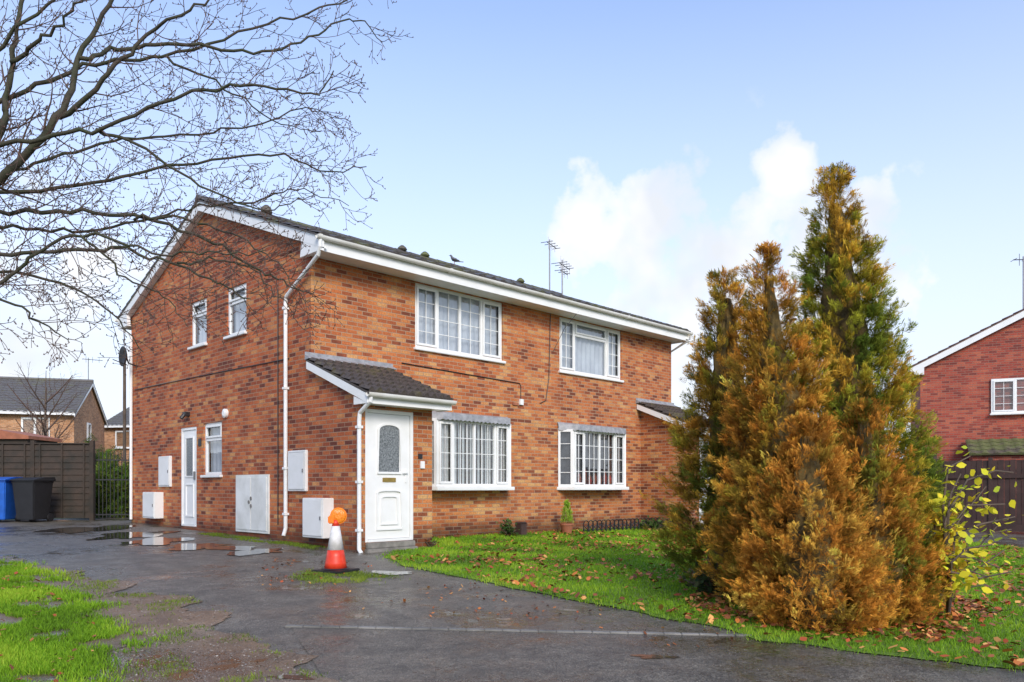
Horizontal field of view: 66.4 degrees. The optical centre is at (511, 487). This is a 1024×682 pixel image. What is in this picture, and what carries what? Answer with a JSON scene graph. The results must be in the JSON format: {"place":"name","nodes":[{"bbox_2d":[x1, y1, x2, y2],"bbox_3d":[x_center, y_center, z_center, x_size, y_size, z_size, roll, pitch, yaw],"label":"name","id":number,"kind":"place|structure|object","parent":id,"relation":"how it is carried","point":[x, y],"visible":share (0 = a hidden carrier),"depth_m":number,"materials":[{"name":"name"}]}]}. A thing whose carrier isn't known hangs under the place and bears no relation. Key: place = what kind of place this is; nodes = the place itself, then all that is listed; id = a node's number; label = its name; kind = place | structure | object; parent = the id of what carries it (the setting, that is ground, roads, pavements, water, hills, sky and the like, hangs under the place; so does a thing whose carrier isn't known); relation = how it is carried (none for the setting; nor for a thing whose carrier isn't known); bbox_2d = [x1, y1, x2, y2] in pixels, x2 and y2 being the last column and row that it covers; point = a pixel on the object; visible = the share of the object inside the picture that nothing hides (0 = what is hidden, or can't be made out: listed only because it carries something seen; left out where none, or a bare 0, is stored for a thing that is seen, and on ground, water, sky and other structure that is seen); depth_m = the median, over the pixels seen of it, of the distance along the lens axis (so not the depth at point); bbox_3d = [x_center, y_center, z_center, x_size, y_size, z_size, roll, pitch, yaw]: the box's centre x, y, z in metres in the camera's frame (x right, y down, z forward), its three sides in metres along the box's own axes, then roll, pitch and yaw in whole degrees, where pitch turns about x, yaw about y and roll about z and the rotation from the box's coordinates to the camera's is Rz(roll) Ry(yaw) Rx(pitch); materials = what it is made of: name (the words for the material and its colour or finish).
{"place":"outdoors","nodes":[
{"label":"outdoors","id":0,"kind":"place"},
{"bbox_2d":[0,559,181,681],"bbox_3d":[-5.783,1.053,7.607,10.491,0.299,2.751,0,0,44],"label":"grass verge","id":1,"kind":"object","parent":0,"point":[48,678],"depth_m":5.91,"materials":[{"name":"green plant"}]},
{"bbox_2d":[0,565,95,681],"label":"verge leaves","id":2,"kind":"object","parent":1,"relation":"on","point":[12,667],"visible":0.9,"depth_m":5.98,"materials":[{"name":"brown plant"}]},
{"bbox_2d":[0,556,338,681],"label":"gravel track","id":3,"kind":"structure","parent":0,"point":[206,665],"depth_m":5.63,"materials":[{"name":"grey gravel"}]},
{"bbox_2d":[6,556,317,681],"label":"pebbles","id":4,"kind":"object","parent":3,"relation":"on","point":[181,641],"visible":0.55,"depth_m":5.70,"materials":[{"name":"grey gravel"}]},
{"bbox_2d":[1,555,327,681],"bbox_3d":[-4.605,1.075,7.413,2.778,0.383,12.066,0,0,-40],"label":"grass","id":5,"kind":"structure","parent":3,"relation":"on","point":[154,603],"depth_m":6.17,"materials":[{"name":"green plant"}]},
{"bbox_2d":[268,675,313,679],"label":"puddle","id":6,"kind":"object","parent":3,"relation":"on","point":[298,677],"visible":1,"depth_m":4.93,"materials":[{"name":"grey liquid"}]},
{"bbox_2d":[0,517,1023,676],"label":"driveway","id":7,"kind":"structure","parent":0,"point":[218,579],"depth_m":8.52,"materials":[{"name":"grey asphalt"}]},
{"bbox_2d":[0,477,20,520],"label":"wheelie bin","id":8,"kind":"object","parent":7,"relation":"on","point":[7,507],"visible":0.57,"depth_m":18.31,"materials":[{"name":"blue plastic"}]},
{"bbox_2d":[10,477,55,521],"bbox_3d":[-11.395,0.283,18.623,0.620,1.070,0.808,0,0,6],"label":"wheelie bin","id":9,"kind":"object","parent":7,"relation":"on","point":[32,497],"visible":1,"depth_m":18.34,"materials":[{"name":"black plastic"}]},
{"bbox_2d":[34,524,134,533],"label":"puddle","id":10,"kind":"object","parent":7,"relation":"on","point":[67,530],"visible":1,"depth_m":16.19,"materials":[{"name":"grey liquid"}]},
{"bbox_2d":[86,531,178,539],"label":"puddle","id":11,"kind":"object","parent":7,"relation":"on","point":[122,535],"visible":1,"depth_m":14.83,"materials":[{"name":"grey liquid"}]},
{"bbox_2d":[121,537,193,544],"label":"puddle","id":12,"kind":"object","parent":7,"relation":"on","point":[157,541],"visible":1,"depth_m":13.53,"materials":[{"name":"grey liquid"}]},
{"bbox_2d":[167,543,254,549],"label":"puddle","id":13,"kind":"object","parent":7,"relation":"on","point":[186,546],"visible":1,"depth_m":12.41,"materials":[{"name":"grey liquid"}]},
{"bbox_2d":[227,548,282,555],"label":"puddle","id":14,"kind":"object","parent":7,"relation":"on","point":[248,552],"visible":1,"depth_m":11.81,"materials":[{"name":"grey liquid"}]},
{"bbox_2d":[198,532,327,548],"bbox_3d":[-4.599,0.930,14.005,4.175,0.105,0.546,0,0,44],"label":"wall moss","id":15,"kind":"object","parent":7,"relation":"on","point":[251,539],"depth_m":13.68,"materials":[{"name":"green plant"}]},
{"bbox_2d":[311,520,359,573],"bbox_3d":[-2.236,0.736,9.915,0.440,0.660,0.440,0,0,24],"label":"traffic cone","id":16,"kind":"object","parent":7,"relation":"on","point":[335,562],"visible":1,"depth_m":9.83,"materials":[{"name":"orange plastic"}]},
{"bbox_2d":[328,507,346,523],"bbox_3d":[-2.214,0.356,9.919,0.235,0.210,0.072,0,0,-12],"label":"warning lamp","id":17,"kind":"object","parent":16,"relation":"on","point":[338,514],"visible":1,"depth_m":9.89,"materials":[{"name":"orange plastic"}]},
{"bbox_2d":[288,569,409,585],"bbox_3d":[-2.007,1.064,9.533,1.433,0.088,1.516,0,0,-15],"label":"grass patch","id":18,"kind":"object","parent":7,"relation":"on","point":[362,576],"visible":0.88,"depth_m":9.41,"materials":[{"name":"green plant"}]},
{"bbox_2d":[371,570,412,574],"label":"puddle","id":19,"kind":"object","parent":7,"relation":"on","point":[389,572],"visible":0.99,"depth_m":9.90,"materials":[{"name":"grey liquid"}]},
{"bbox_2d":[258,558,732,646],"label":"drive leaves","id":20,"kind":"object","parent":7,"relation":"on","point":[447,598],"visible":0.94,"depth_m":8.07,"materials":[{"name":"brown plant"}]},
{"bbox_2d":[0,0,1023,457],"label":"sky","id":21,"kind":"structure","parent":0,"point":[656,143],"materials":[{"name":"blue"}]},
{"bbox_2d":[291,627,1023,681],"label":"road","id":22,"kind":"structure","parent":0,"point":[512,656],"depth_m":5.61,"materials":[{"name":"grey asphalt"}]},
{"bbox_2d":[269,585,969,681],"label":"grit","id":23,"kind":"object","parent":22,"relation":"on","point":[546,638],"visible":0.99,"depth_m":5.99,"materials":[{"name":"grey stone"}]},
{"bbox_2d":[630,654,678,658],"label":"puddle","id":24,"kind":"object","parent":22,"relation":"on","point":[644,656],"visible":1,"depth_m":5.73,"materials":[{"name":"grey liquid"}]},
{"bbox_2d":[376,526,1023,672],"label":"lawn","id":25,"kind":"structure","parent":0,"point":[893,653],"depth_m":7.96,"materials":[{"name":"green plant"}]},
{"bbox_2d":[425,536,438,547],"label":"shrub","id":26,"kind":"object","parent":25,"relation":"on","point":[431,544],"visible":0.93,"depth_m":13.10,"materials":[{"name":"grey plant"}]},
{"bbox_2d":[496,518,519,535],"bbox_3d":[-0.109,0.831,15.941,0.502,0.423,0.450,0,0,-12],"label":"shrub","id":27,"kind":"object","parent":25,"relation":"on","point":[506,527],"visible":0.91,"depth_m":15.92,"materials":[{"name":"green plant"}]},
{"bbox_2d":[515,521,526,534],"bbox_3d":[0.186,0.850,16.337,0.200,0.280,0.186,0,0,44],"label":"bollard stub","id":28,"kind":"object","parent":25,"relation":"on","point":[521,526],"visible":0.89,"depth_m":16.26,"materials":[{"name":"brown wood"}]},
{"bbox_2d":[560,499,573,532],"bbox_3d":[1.202,0.617,17.157,0.313,0.773,0.342,0,0,44],"label":"potted conifer","id":29,"kind":"object","parent":25,"relation":"on","point":[566,527],"visible":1,"depth_m":17.10,"materials":[{"name":"plant"}]},
{"bbox_2d":[583,517,658,531],"bbox_3d":[2.893,0.867,18.738,0.024,0.272,3.743,0,0,44],"label":"edging fence","id":30,"kind":"object","parent":25,"relation":"on","point":[610,526],"visible":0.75,"depth_m":18.22,"materials":[{"name":"black metal"}]},
{"bbox_2d":[635,515,674,529],"bbox_3d":[3.514,0.890,19.169,1.003,0.428,0.820,0,0,-19],"label":"shrub","id":31,"kind":"object","parent":25,"relation":"on","point":[653,524],"visible":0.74,"depth_m":19.06,"materials":[{"name":"green plant"}]},
{"bbox_2d":[638,265,760,586],"bbox_3d":[2.675,-0.691,9.124,2.161,3.890,1.901,0,0,44],"label":"conifer tree","id":32,"kind":"object","parent":25,"relation":"on","point":[727,320],"visible":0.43,"depth_m":9.05,"materials":[{"name":"green plant"}]},
{"bbox_2d":[384,526,1023,666],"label":"fallen leaves","id":33,"kind":"object","parent":25,"relation":"on","point":[975,640],"visible":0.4,"depth_m":9.59,"materials":[{"name":"brown plant"}]},
{"bbox_2d":[682,553,743,596],"bbox_3d":[2.309,0.992,8.565,0.776,0.514,0.812,0,0,44],"label":"dark shrub","id":34,"kind":"object","parent":25,"relation":"on","point":[707,585],"visible":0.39,"depth_m":8.50,"materials":[{"name":"green plant"}]},
{"bbox_2d":[693,240,864,616],"bbox_3d":[2.841,-0.579,7.847,1.929,3.734,1.861,0,0,1],"label":"conifer tree","id":35,"kind":"object","parent":25,"relation":"on","point":[766,345],"visible":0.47,"depth_m":7.67,"materials":[{"name":"orange plant"}]},
{"bbox_2d":[722,411,907,636],"bbox_3d":[2.696,0.298,7.016,1.553,1.998,1.656,0,0,24],"label":"conifer tree","id":36,"kind":"object","parent":25,"relation":"on","point":[810,591],"visible":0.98,"depth_m":6.87,"materials":[{"name":"orange plant"}]},
{"bbox_2d":[685,590,1006,640],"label":"conifer litter","id":37,"kind":"object","parent":25,"relation":"on","point":[928,634],"visible":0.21,"depth_m":7.20,"materials":[{"name":"brown plant"}]},
{"bbox_2d":[752,161,965,614],"bbox_3d":[3.656,-1.078,8.311,2.268,4.761,2.201,0,0,44],"label":"conifer tree","id":38,"kind":"object","parent":25,"relation":"on","point":[844,309],"visible":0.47,"depth_m":7.99,"materials":[{"name":"green plant"}]},
{"bbox_2d":[825,395,957,626],"bbox_3d":[3.404,0.222,7.416,1.465,2.179,1.490,0,0,44],"label":"conifer tree","id":39,"kind":"object","parent":25,"relation":"on","point":[873,475],"visible":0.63,"depth_m":7.16,"materials":[{"name":"orange plant"}]},
{"bbox_2d":[905,508,974,599],"bbox_3d":[4.618,0.727,8.610,0.897,1.102,0.940,0,0,44],"label":"dark shrub","id":40,"kind":"object","parent":25,"relation":"on","point":[972,553],"visible":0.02,"depth_m":8.50,"materials":[{"name":"plant"}]},
{"bbox_2d":[922,446,1016,614],"bbox_3d":[4.419,0.445,7.504,1.102,1.681,0.776,0,0,-27],"label":"yellow leaf shrub","id":41,"kind":"object","parent":25,"relation":"on","point":[953,556],"visible":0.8,"depth_m":7.37,"materials":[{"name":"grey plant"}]},
{"bbox_3d":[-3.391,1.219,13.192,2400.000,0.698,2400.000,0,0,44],"label":"ground","id":42,"kind":"structure","parent":0,"visible":0},
{"bbox_2d":[0,429,61,442],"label":"garden shed","id":43,"kind":"structure","parent":42,"relation":"on","point":[8,436],"depth_m":24.00,"materials":[{"name":"ceramic"}]},
{"bbox_2d":[0,362,88,442],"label":"bare tree","id":44,"kind":"object","parent":42,"relation":"on","point":[45,430],"visible":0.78,"depth_m":30.94,"materials":[{"name":"brown plant"}]},
{"bbox_2d":[0,440,94,519],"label":"timber fence","id":45,"kind":"object","parent":42,"relation":"on","point":[70,467],"visible":0.59,"depth_m":19.55,"materials":[{"name":"brown wood"}]},
{"bbox_2d":[95,451,128,517],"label":"iron gate","id":46,"kind":"structure","parent":45,"relation":"attached to","point":[110,479],"depth_m":19.78,"materials":[{"name":"black metal"}]},
{"bbox_2d":[0,357,108,452],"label":"house","id":47,"kind":"structure","parent":42,"relation":"on","point":[88,403],"depth_m":41.57,"materials":[{"name":"brown brick"}]},
{"bbox_2d":[21,417,49,436],"bbox_3d":[-24.357,-3.040,39.970,1.300,1.100,0.077,0,0,-16],"label":"window","id":48,"kind":"structure","parent":47,"relation":"in","point":[22,418],"depth_m":39.90,"materials":[{"name":"white plastic"}]},
{"bbox_2d":[87,422,90,440],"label":"window","id":49,"kind":"structure","parent":47,"relation":"in","point":[88,424],"depth_m":43.09,"materials":[{"name":"white plastic"}]},
{"bbox_2d":[84,433,122,517],"bbox_3d":[-12.128,-0.295,22.965,1.938,2.673,1.625,0,0,0],"label":"garden shrub","id":50,"kind":"object","parent":42,"relation":"on","point":[98,450],"visible":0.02,"depth_m":23.01,"materials":[{"name":"green plant"}]},
{"bbox_2d":[96,449,128,517],"bbox_3d":[-10.960,-0.025,21.516,1.864,2.194,1.833,0,0,33],"label":"garden shrub","id":51,"kind":"object","parent":42,"relation":"on","point":[118,490],"visible":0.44,"depth_m":21.13,"materials":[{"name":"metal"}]},
{"bbox_2d":[104,407,128,467],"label":"house","id":52,"kind":"structure","parent":42,"relation":"on","point":[113,433],"depth_m":49.88,"materials":[{"name":"brown brick"}]},
{"bbox_2d":[115,431,128,448],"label":"window","id":53,"kind":"structure","parent":52,"relation":"in","point":[117,447],"depth_m":49.80,"materials":[{"name":"white plastic"}]},
{"bbox_2d":[123,363,125,466],"bbox_3d":[-11.149,-1.433,22.499,0.100,4.500,0.095,0,0,44],"label":"utility pole","id":54,"kind":"object","parent":42,"relation":"on","point":[124,412],"visible":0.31,"depth_m":22.46,"materials":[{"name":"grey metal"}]},
{"bbox_2d":[0,0,413,374],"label":"bare tree","id":55,"kind":"object","parent":42,"relation":"on","point":[28,151],"visible":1,"depth_m":7.11,"materials":[{"name":"brown plant"}]},
{"bbox_2d":[113,194,709,552],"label":"house","id":56,"kind":"structure","parent":42,"relation":"on","point":[417,400],"depth_m":15.65,"materials":[{"name":"brick"}]},
{"bbox_2d":[181,426,196,526],"bbox_3d":[-6.842,-0.230,16.635,0.790,2.100,0.100,0,0,44],"label":"door","id":57,"kind":"structure","parent":56,"relation":"in","point":[188,435],"depth_m":16.64,"materials":[{"name":"white plastic"}]},
{"bbox_2d":[187,298,206,349],"bbox_3d":[-6.477,-3.412,16.300,0.840,1.015,0.235,0,0,44],"label":"window","id":58,"kind":"structure","parent":56,"relation":"in","point":[203,335],"depth_m":16.43,"materials":[{"name":"white plastic"}]},
{"bbox_2d":[200,422,222,477],"bbox_3d":[-6.013,-0.772,15.845,0.900,1.135,0.235,0,0,44],"label":"window","id":59,"kind":"structure","parent":56,"relation":"in","point":[215,438],"depth_m":16.01,"materials":[{"name":"white plastic"}]},
{"bbox_2d":[223,283,246,339],"bbox_3d":[-5.274,-3.412,15.120,0.890,1.015,0.235,0,0,44],"label":"window","id":60,"kind":"structure","parent":56,"relation":"in","point":[238,302],"depth_m":15.27,"materials":[{"name":"white plastic"}]},
{"bbox_2d":[365,409,412,542],"bbox_3d":[-1.983,-0.190,12.581,0.105,2.100,0.960,0,0,44],"label":"door","id":61,"kind":"structure","parent":56,"relation":"in","point":[388,434],"depth_m":12.57,"materials":[{"name":"white plastic"}]},
{"bbox_2d":[449,255,462,263],"bbox_3d":[-1.493,-6.092,20.902,0.400,0.253,0.160,0,0,-16],"label":"pigeon","id":62,"kind":"object","parent":56,"relation":"on","point":[454,259],"visible":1,"depth_m":20.85,"materials":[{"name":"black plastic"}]},
{"bbox_2d":[414,283,505,363],"bbox_3d":[-1.051,-3.257,15.659,0.235,1.305,2.420,0,0,44],"label":"window","id":63,"kind":"structure","parent":56,"relation":"in","point":[447,322],"depth_m":15.66,"materials":[{"name":"white plastic"}]},
{"bbox_2d":[432,418,514,490],"bbox_3d":[-0.817,-0.647,15.577,0.368,1.405,2.443,0,0,44],"label":"window","id":64,"kind":"structure","parent":56,"relation":"in","point":[497,484],"depth_m":15.53,"materials":[{"name":"white plastic"}]},
{"bbox_2d":[558,317,623,382],"bbox_3d":[1.856,-3.257,18.620,0.235,1.305,2.420,0,0,44],"label":"window","id":65,"kind":"structure","parent":56,"relation":"in","point":[585,349],"depth_m":18.71,"materials":[{"name":"white plastic"}]},
{"bbox_2d":[557,428,628,489],"bbox_3d":[1.984,-0.647,18.432,0.368,1.405,2.443,0,0,44],"label":"window","id":66,"kind":"structure","parent":56,"relation":"in","point":[587,460],"depth_m":18.29,"materials":[{"name":"white plastic"}]},
{"bbox_2d":[699,437,709,522],"bbox_3d":[4.916,-0.190,19.611,0.105,2.100,0.960,0,0,44],"label":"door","id":67,"kind":"structure","parent":56,"relation":"in","point":[699,437],"depth_m":19.34,"materials":[{"name":"white plastic"}]},
{"bbox_2d":[285,625,751,635],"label":"kerb","id":68,"kind":"structure","parent":42,"relation":"on","point":[513,630],"depth_m":6.52,"materials":[{"name":"concrete"}]},
{"bbox_2d":[891,455,936,522],"bbox_3d":[11.958,0.089,26.148,0.110,2.060,7.803,0,0,-1],"label":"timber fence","id":69,"kind":"object","parent":42,"relation":"on","point":[923,470],"depth_m":22.77,"materials":[{"name":"brown wood"}]},
{"bbox_2d":[910,254,1023,522],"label":"house","id":70,"kind":"structure","parent":42,"relation":"on","point":[971,393],"depth_m":24.47,"materials":[{"name":"red brick"}]},
{"bbox_2d":[990,378,1023,414],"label":"window","id":71,"kind":"structure","parent":70,"relation":"in","point":[993,412],"depth_m":24.13,"materials":[{"name":"white plastic"}]},
{"bbox_2d":[934,458,1023,532],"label":"timber fence","id":72,"kind":"object","parent":42,"relation":"on","point":[1007,492],"visible":0.54,"depth_m":21.25,"materials":[{"name":"brown wood"}]}
]}

